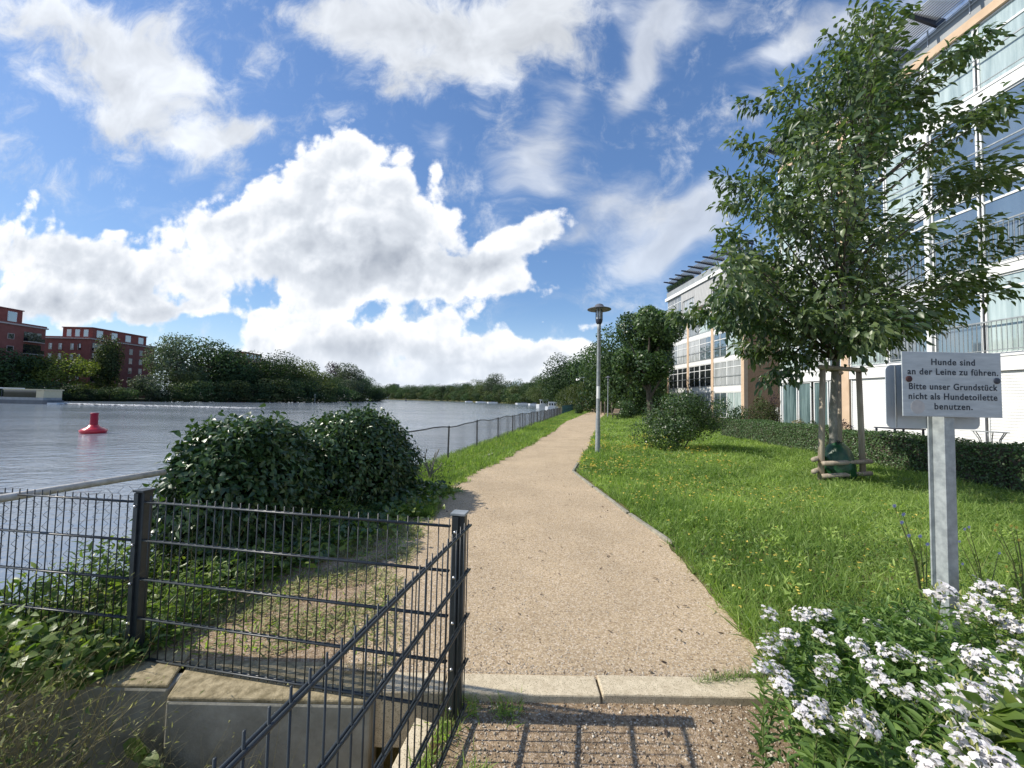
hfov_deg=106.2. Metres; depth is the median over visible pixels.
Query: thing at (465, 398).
distant bush
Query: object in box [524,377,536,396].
distant tree
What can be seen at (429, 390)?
distant tree
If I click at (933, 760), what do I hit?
soapwort plant
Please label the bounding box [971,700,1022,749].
soapwort plant
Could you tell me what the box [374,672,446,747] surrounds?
kerb stone
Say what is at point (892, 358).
window
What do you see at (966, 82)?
window
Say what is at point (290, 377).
bank tree
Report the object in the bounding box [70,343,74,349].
window
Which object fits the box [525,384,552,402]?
riverside tree
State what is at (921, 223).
window
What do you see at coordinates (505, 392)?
distant bush
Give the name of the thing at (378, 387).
bank tree
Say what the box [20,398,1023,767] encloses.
ground
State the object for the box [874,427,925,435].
patio table
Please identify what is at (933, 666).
soapwort plant
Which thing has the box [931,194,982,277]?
window
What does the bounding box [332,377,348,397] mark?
bank tree
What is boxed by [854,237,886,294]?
window
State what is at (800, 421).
patio plant
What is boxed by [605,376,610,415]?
street lamp
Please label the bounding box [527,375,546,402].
distant tree
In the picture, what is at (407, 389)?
distant tree
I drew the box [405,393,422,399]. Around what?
distant bush
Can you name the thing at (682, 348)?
window
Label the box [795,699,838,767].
soapwort plant
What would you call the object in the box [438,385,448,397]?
distant tree
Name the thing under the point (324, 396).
bank bush
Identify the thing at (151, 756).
bindweed tendril
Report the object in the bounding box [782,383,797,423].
window
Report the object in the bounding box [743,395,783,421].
garden shrub
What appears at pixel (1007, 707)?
flower clump light leaves
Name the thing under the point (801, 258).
window
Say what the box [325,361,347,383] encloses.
bank tree
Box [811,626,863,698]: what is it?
soapwort plant
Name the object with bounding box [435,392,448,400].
distant bush
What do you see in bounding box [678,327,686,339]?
window
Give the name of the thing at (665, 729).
fallen leaves
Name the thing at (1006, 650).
soapwort plant
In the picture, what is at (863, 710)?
soapwort plant
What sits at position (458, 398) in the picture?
distant bush
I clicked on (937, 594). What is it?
soapwort plant
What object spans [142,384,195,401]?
bank bush
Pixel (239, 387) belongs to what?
bank bush
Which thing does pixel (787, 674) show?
soapwort plant
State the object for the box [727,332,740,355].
window
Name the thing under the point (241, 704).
retaining wall block
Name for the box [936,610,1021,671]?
soapwort plant
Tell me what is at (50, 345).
window
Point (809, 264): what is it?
window
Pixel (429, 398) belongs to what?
distant bush
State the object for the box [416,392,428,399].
distant bush
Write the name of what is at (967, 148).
window
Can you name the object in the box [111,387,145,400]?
bank bush
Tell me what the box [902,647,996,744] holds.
soapwort plant
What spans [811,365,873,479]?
tree stake frame
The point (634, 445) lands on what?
lawn yellow flowers
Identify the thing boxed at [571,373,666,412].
riverside tree
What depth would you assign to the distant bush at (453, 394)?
438.47 m
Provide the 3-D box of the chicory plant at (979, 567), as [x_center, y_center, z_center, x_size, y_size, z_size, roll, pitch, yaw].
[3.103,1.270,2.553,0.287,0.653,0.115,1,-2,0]
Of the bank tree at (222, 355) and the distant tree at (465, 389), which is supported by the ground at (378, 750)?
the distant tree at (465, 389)
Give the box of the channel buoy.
[78,413,107,433]
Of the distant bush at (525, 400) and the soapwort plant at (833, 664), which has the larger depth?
the distant bush at (525, 400)
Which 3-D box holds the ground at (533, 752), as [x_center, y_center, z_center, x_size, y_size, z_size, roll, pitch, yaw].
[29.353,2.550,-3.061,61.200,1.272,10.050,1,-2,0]
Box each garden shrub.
[644,390,698,424]
[707,395,751,430]
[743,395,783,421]
[769,389,780,421]
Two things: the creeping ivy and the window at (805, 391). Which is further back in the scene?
the window at (805, 391)
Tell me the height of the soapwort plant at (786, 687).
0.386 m
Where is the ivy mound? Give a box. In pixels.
[129,399,426,578]
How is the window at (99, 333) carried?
in the brick apartment block at (80, 341)
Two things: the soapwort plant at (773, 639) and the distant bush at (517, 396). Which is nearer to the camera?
the soapwort plant at (773, 639)
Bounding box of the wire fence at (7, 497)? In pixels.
[0,407,561,620]
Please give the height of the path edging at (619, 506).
0.134 m
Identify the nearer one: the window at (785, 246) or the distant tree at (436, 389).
the window at (785, 246)
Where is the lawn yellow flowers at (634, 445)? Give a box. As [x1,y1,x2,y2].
[578,434,1007,610]
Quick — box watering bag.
[824,440,856,479]
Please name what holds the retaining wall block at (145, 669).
on the lower ground
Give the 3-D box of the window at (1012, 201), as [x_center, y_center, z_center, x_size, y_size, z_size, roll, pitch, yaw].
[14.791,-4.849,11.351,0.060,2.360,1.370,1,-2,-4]
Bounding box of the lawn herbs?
[588,451,1023,671]
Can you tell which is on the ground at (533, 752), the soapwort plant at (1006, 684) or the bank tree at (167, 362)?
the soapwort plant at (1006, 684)
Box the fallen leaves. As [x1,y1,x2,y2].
[386,471,756,767]
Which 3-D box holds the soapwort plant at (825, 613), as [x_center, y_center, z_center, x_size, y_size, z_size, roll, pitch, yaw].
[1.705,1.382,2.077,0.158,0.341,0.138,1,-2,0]
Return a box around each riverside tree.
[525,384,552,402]
[533,352,584,405]
[535,377,561,404]
[564,334,665,412]
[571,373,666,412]
[575,322,674,415]
[608,346,666,409]
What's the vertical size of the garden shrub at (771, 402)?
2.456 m
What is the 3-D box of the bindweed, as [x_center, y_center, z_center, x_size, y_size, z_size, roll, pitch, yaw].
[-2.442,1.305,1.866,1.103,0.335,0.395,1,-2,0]
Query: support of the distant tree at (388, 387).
on the ground at (378, 750)
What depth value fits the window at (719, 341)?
40.06 m
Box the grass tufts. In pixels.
[408,687,524,767]
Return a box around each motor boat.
[536,399,548,407]
[545,402,557,409]
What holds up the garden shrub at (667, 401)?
on the ground at (378, 750)
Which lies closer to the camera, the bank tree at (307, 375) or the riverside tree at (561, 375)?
the riverside tree at (561, 375)
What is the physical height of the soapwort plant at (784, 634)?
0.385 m
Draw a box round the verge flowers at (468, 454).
[359,414,570,509]
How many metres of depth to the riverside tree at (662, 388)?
62.65 m
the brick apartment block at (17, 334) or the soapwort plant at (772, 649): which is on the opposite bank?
the brick apartment block at (17, 334)
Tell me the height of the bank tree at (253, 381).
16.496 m
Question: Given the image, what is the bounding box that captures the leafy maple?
[611,304,685,422]
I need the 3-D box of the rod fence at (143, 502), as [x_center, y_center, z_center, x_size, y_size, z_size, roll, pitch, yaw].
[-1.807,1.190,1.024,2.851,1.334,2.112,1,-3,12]
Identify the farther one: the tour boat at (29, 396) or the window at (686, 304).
the tour boat at (29, 396)
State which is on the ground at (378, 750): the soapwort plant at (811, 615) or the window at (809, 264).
the soapwort plant at (811, 615)
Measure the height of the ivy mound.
1.495 m
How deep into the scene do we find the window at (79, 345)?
116.43 m
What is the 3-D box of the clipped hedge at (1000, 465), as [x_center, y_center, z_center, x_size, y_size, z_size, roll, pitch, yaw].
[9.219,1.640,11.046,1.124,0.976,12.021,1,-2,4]
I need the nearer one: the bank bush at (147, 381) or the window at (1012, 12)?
the window at (1012, 12)
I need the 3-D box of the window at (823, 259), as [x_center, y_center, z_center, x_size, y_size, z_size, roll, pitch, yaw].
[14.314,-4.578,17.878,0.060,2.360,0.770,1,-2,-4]
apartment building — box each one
[663,240,779,419]
[759,0,1023,444]
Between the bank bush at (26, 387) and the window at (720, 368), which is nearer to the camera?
the window at (720, 368)
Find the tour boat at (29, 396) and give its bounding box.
[0,387,63,403]
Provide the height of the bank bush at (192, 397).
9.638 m
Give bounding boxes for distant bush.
[394,391,402,398]
[402,392,411,398]
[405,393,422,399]
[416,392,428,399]
[419,394,433,399]
[427,391,444,400]
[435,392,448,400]
[447,391,458,400]
[454,391,470,400]
[460,394,472,400]
[471,391,484,400]
[479,390,492,401]
[484,393,503,401]
[490,388,504,401]
[500,387,514,403]
[504,387,523,403]
[507,390,527,402]
[519,389,538,402]
[525,390,539,403]
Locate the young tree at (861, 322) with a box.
[657,0,1023,443]
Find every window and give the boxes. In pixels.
[7,311,16,321]
[7,333,14,338]
[48,343,52,349]
[58,343,62,349]
[67,329,71,335]
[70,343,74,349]
[75,329,79,335]
[77,343,81,349]
[84,330,88,336]
[96,330,102,337]
[111,333,117,339]
[125,335,130,342]
[138,338,143,343]
[668,296,680,311]
[669,369,677,388]
[672,345,677,365]
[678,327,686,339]
[678,343,686,364]
[678,367,686,388]
[683,297,693,313]
[689,319,699,337]
[689,339,699,362]
[689,365,699,387]
[700,313,710,333]
[700,336,710,360]
[700,363,710,387]
[700,393,710,413]
[712,282,734,295]
[714,332,726,358]
[714,361,726,386]
[714,392,726,417]
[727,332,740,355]
[727,359,740,385]
[727,392,740,418]
[780,165,795,201]
[781,233,796,266]
[782,327,797,369]
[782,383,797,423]
[796,164,807,198]
[796,212,809,262]
[797,264,810,305]
[797,331,811,371]
[798,382,812,423]
[812,197,826,254]
[812,259,827,307]
[813,381,829,424]
[814,324,828,369]
[827,139,837,178]
[829,191,838,244]
[847,165,885,236]
[850,349,888,366]
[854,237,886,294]
[884,142,923,223]
[885,69,920,145]
[886,217,924,288]
[889,295,926,363]
[927,29,976,114]
[929,107,978,202]
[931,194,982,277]
[934,289,984,352]
[976,0,1023,89]
[978,79,1023,174]
[981,177,1023,265]
[984,269,1023,353]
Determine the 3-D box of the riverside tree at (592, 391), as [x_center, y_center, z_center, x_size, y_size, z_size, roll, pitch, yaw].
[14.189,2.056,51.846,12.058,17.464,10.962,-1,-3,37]
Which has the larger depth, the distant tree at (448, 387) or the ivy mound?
the distant tree at (448, 387)
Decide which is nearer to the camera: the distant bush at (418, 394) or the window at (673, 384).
the window at (673, 384)
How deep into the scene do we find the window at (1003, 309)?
11.45 m
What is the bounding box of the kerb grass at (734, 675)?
[688,664,777,687]
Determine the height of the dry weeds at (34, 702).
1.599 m
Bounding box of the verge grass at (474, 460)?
[346,409,589,516]
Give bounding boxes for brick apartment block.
[0,306,48,394]
[44,327,154,397]
[228,351,266,367]
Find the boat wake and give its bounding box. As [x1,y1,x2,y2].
[62,403,260,408]
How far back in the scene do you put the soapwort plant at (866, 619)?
2.05 m
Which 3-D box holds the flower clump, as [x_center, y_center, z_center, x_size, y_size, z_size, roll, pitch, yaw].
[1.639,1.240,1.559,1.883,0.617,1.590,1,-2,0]
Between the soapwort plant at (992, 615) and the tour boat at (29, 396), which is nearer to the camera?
the soapwort plant at (992, 615)
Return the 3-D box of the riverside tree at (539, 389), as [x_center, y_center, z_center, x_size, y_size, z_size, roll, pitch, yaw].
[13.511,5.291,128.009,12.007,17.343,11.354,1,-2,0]
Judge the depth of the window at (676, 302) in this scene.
49.67 m
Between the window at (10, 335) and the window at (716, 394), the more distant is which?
the window at (10, 335)
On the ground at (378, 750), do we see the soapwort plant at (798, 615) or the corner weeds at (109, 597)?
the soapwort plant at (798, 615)
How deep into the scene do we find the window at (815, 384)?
17.81 m
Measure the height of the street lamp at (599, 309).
4.370 m
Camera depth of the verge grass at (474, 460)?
9.29 m
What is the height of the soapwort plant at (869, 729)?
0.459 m
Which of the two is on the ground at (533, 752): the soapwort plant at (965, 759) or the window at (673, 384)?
the soapwort plant at (965, 759)
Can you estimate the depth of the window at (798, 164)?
18.98 m
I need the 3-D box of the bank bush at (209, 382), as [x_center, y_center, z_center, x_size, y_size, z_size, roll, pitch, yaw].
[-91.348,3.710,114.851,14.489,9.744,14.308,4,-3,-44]
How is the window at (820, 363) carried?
in the apartment building at (998, 327)
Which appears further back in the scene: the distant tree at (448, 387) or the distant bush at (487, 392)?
the distant tree at (448, 387)
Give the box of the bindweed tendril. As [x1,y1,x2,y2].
[123,721,164,767]
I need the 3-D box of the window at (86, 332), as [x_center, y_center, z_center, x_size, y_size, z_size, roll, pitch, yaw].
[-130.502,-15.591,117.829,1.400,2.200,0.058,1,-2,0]
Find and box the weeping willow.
[553,382,606,408]
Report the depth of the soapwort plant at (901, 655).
1.70 m
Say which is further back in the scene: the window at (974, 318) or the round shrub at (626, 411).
the round shrub at (626, 411)
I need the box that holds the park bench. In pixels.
[607,408,620,418]
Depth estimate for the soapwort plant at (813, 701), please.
1.33 m
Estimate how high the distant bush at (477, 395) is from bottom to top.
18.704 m
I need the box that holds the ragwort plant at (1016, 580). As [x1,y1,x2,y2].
[994,523,1023,613]
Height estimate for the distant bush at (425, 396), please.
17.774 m
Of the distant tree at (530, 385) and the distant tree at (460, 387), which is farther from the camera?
the distant tree at (460, 387)
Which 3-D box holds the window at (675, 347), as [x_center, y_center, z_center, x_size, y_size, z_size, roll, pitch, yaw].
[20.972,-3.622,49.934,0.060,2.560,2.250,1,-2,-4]
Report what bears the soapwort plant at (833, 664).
on the ground at (533, 752)
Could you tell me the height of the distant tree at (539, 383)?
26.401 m
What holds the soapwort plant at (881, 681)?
on the ground at (533, 752)
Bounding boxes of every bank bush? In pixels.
[6,380,77,399]
[14,385,39,388]
[49,383,89,400]
[69,389,105,400]
[95,386,126,400]
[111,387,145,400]
[127,374,171,401]
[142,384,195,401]
[163,379,212,401]
[178,380,234,401]
[211,379,256,401]
[229,383,279,401]
[248,378,303,402]
[272,380,321,402]
[306,381,337,402]
[320,384,361,401]
[343,386,368,401]
[362,389,383,401]
[376,393,386,400]
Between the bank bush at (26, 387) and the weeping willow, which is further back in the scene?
the bank bush at (26, 387)
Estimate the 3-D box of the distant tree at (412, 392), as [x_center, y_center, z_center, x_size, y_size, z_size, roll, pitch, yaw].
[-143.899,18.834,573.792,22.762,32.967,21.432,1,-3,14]
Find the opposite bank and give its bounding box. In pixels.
[63,396,378,401]
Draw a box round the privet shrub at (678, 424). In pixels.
[628,389,732,450]
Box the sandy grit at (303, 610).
[160,518,423,665]
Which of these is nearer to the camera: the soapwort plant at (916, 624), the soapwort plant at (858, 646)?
the soapwort plant at (858, 646)
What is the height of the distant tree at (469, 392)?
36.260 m
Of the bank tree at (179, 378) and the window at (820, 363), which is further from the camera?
the bank tree at (179, 378)
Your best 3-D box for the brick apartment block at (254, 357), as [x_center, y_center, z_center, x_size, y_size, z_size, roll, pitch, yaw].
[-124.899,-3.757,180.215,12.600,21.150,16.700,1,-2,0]
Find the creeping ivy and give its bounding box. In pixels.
[155,477,465,583]
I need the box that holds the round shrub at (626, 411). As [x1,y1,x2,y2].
[615,399,638,417]
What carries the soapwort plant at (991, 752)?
on the ground at (533, 752)
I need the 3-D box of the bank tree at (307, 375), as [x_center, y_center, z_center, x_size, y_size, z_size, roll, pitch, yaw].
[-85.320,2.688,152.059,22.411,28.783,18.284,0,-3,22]
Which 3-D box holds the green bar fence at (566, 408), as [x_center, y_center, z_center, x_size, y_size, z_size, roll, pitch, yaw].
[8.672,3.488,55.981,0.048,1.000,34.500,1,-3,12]
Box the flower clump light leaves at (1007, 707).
[933,683,1023,767]
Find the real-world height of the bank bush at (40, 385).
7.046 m
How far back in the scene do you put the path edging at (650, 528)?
4.22 m
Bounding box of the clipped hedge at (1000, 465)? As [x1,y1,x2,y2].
[719,418,1023,492]
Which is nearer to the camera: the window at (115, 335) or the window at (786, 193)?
the window at (786, 193)
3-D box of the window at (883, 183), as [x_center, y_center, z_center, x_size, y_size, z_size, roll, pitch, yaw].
[14.532,-7.416,15.799,0.060,2.520,1.520,1,-2,-4]
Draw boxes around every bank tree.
[0,347,56,391]
[8,351,107,397]
[84,381,106,396]
[91,334,124,397]
[141,334,252,400]
[142,332,214,400]
[164,367,204,400]
[209,357,264,401]
[237,370,266,398]
[238,349,304,401]
[272,373,306,401]
[279,357,321,399]
[303,369,337,398]
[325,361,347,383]
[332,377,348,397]
[333,362,369,396]
[355,375,375,399]
[370,382,382,399]
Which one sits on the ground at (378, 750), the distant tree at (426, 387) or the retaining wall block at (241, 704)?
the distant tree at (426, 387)
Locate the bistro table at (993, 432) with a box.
[971,430,1009,443]
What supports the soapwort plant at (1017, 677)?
on the ground at (533, 752)
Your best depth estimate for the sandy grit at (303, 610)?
2.50 m
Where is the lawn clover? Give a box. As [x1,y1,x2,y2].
[577,448,1023,659]
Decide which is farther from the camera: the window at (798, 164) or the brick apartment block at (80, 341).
the brick apartment block at (80, 341)
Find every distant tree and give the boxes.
[382,383,396,397]
[388,385,399,397]
[397,386,408,398]
[400,385,416,398]
[409,386,419,398]
[410,384,425,398]
[418,385,432,395]
[424,384,439,398]
[430,384,445,399]
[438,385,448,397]
[445,383,459,399]
[449,386,459,398]
[454,382,471,397]
[459,383,473,399]
[464,380,482,399]
[475,379,491,399]
[481,373,505,401]
[492,380,510,400]
[499,380,517,401]
[511,378,526,393]
[517,382,532,396]
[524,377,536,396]
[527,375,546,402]
[534,374,559,403]
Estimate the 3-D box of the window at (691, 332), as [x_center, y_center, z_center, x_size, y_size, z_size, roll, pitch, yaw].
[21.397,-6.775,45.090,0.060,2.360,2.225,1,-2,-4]
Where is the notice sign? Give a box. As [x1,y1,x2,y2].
[885,351,1002,662]
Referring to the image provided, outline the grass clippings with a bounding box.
[145,500,445,665]
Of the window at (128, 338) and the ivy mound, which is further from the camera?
the window at (128, 338)
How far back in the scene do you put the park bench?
32.46 m
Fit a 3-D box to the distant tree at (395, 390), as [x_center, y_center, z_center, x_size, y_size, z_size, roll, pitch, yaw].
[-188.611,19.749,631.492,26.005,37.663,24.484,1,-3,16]
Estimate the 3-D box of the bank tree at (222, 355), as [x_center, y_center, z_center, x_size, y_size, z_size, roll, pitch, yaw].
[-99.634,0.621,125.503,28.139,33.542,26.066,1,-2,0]
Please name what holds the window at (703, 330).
in the apartment building at (706, 368)
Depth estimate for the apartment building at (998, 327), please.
12.53 m
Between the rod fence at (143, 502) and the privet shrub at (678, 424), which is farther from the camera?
the privet shrub at (678, 424)
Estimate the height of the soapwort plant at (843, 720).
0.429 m
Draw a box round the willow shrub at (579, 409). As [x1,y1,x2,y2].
[574,404,584,412]
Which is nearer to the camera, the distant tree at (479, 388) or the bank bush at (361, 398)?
the bank bush at (361, 398)
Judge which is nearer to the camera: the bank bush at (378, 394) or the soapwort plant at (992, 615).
the soapwort plant at (992, 615)
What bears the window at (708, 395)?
in the apartment building at (706, 368)
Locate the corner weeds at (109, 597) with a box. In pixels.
[0,497,365,676]
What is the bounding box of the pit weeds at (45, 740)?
[0,703,123,767]
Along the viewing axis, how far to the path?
2.92 m
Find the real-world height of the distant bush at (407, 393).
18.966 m
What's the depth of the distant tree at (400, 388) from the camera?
607.26 m
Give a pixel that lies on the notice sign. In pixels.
(940, 397)
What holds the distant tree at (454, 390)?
on the ground at (378, 750)
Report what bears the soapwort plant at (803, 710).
on the ground at (533, 752)
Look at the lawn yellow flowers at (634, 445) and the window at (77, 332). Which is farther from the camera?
the window at (77, 332)
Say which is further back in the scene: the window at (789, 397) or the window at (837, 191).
the window at (789, 397)
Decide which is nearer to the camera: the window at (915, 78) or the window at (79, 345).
the window at (915, 78)
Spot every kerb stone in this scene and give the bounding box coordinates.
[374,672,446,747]
[443,674,599,733]
[597,675,792,706]
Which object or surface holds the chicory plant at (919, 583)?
on the ground at (378, 750)
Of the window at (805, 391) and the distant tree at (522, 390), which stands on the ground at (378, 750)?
the distant tree at (522, 390)
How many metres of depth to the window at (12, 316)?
96.69 m
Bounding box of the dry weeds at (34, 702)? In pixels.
[0,561,320,767]
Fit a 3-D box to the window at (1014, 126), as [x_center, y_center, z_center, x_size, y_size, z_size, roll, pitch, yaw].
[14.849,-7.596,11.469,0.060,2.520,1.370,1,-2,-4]
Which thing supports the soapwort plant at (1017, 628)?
on the ground at (533, 752)
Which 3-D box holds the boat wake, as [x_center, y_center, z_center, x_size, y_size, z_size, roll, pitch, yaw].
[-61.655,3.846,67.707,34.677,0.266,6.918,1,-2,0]
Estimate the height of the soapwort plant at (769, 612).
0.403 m
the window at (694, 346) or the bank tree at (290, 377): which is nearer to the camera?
the window at (694, 346)
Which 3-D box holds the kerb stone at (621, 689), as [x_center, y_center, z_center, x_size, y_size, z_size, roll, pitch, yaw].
[0.907,1.620,1.891,0.958,0.264,0.133,1,-2,0]
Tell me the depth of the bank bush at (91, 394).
93.78 m
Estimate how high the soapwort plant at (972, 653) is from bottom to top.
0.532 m
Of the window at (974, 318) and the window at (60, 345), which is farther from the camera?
the window at (60, 345)
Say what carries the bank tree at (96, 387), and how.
on the opposite bank
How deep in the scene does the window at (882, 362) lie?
15.37 m
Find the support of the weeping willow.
on the ground at (378, 750)
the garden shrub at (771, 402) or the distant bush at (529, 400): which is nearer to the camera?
the garden shrub at (771, 402)
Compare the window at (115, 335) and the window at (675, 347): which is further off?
the window at (115, 335)
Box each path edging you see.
[572,471,593,487]
[593,487,628,513]
[628,513,675,545]
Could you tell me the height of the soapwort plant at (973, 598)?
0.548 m
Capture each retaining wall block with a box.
[0,650,189,767]
[163,660,381,767]
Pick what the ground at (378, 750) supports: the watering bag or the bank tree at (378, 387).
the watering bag
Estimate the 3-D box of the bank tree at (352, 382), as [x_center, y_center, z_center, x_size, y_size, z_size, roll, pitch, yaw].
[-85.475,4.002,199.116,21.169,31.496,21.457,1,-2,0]
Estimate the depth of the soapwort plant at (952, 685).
1.31 m
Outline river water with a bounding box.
[0,394,558,616]
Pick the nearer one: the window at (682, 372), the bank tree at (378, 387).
the window at (682, 372)
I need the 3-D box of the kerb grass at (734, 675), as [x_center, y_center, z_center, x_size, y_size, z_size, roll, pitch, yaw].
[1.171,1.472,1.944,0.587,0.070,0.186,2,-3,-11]
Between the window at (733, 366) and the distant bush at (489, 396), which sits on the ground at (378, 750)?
the distant bush at (489, 396)
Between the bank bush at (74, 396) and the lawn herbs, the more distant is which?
the bank bush at (74, 396)
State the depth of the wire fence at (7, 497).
2.80 m
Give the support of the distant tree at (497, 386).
on the ground at (378, 750)
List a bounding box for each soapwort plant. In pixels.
[746,656,782,767]
[748,673,800,767]
[753,604,782,678]
[756,637,805,695]
[761,630,798,734]
[767,626,801,697]
[768,659,811,714]
[787,605,811,650]
[791,688,839,767]
[791,700,855,767]
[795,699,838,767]
[802,606,828,647]
[807,661,843,740]
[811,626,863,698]
[813,606,845,651]
[813,653,849,762]
[817,711,885,767]
[822,705,873,766]
[823,636,870,669]
[824,672,896,748]
[842,698,904,767]
[844,635,872,701]
[850,653,892,737]
[862,617,883,650]
[874,641,916,710]
[883,643,914,714]
[888,682,928,753]
[897,671,991,767]
[899,680,955,767]
[901,740,956,767]
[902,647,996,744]
[904,613,938,656]
[904,651,952,727]
[908,741,1021,767]
[910,579,965,666]
[924,698,989,767]
[934,718,993,767]
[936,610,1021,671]
[942,642,991,689]
[947,730,1016,767]
[951,589,992,669]
[951,604,996,685]
[957,679,1002,710]
[961,575,1008,647]
[969,600,1018,692]
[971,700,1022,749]
[974,582,1021,645]
[978,674,1023,702]
[979,658,1023,692]
[991,634,1023,687]
[998,611,1023,665]
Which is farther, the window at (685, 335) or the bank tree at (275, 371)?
the bank tree at (275, 371)
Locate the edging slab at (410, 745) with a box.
[392,718,436,767]
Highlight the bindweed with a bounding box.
[0,603,136,710]
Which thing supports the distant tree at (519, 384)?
on the ground at (378, 750)
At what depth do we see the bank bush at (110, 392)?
96.57 m
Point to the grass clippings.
(364, 543)
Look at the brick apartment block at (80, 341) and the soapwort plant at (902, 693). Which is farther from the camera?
the brick apartment block at (80, 341)
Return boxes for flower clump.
[754,581,1023,767]
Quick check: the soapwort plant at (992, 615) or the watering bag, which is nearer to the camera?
the soapwort plant at (992, 615)
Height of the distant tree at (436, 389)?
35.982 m
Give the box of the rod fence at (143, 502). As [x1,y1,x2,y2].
[0,488,471,767]
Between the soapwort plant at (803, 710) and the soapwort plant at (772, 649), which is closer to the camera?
the soapwort plant at (803, 710)
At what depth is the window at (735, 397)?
37.59 m
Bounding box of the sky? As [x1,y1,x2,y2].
[0,0,968,403]
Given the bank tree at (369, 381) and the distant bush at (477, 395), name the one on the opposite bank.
the bank tree at (369, 381)
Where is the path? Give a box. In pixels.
[344,409,770,679]
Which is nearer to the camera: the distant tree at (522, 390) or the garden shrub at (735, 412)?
the garden shrub at (735, 412)
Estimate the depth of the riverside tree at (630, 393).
43.86 m
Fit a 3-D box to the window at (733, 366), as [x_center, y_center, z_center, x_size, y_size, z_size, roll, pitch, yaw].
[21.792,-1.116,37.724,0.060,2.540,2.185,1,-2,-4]
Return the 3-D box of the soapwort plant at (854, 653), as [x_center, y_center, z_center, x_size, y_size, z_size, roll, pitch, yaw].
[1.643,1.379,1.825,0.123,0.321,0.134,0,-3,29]
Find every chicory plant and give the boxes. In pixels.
[892,504,929,626]
[958,526,1000,616]
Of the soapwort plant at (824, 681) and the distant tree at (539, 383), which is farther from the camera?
the distant tree at (539, 383)
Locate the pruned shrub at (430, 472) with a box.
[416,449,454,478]
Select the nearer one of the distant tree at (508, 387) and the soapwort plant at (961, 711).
the soapwort plant at (961, 711)
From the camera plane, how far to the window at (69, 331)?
117.82 m
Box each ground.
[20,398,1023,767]
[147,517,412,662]
[432,680,955,767]
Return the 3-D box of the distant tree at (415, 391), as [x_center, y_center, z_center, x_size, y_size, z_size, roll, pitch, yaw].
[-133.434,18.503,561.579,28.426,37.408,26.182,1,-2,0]
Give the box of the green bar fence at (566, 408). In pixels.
[562,404,574,412]
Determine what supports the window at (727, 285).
in the apartment building at (706, 368)
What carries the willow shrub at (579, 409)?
on the ground at (378, 750)
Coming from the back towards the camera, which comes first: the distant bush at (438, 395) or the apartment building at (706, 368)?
the distant bush at (438, 395)
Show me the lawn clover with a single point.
(852, 546)
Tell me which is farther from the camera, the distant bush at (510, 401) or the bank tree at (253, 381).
the distant bush at (510, 401)
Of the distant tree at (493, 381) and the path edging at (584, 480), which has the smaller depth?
the path edging at (584, 480)
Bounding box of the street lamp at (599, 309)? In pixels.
[587,303,610,450]
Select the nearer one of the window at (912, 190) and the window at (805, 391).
the window at (912, 190)
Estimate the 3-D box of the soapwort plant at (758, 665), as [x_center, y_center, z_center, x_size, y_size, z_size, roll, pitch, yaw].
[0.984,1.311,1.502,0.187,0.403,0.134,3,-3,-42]
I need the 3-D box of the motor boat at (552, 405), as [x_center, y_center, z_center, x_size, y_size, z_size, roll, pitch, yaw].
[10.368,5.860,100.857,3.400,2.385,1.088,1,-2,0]
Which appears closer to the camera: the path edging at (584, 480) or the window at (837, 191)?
the path edging at (584, 480)
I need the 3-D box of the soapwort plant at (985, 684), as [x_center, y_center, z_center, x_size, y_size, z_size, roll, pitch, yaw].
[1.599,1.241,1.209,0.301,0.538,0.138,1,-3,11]
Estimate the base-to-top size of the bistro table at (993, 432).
0.850 m
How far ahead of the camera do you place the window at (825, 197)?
18.09 m
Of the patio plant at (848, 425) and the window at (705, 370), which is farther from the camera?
the window at (705, 370)
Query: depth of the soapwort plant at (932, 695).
1.35 m
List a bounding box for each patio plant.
[792,418,805,424]
[842,419,853,429]

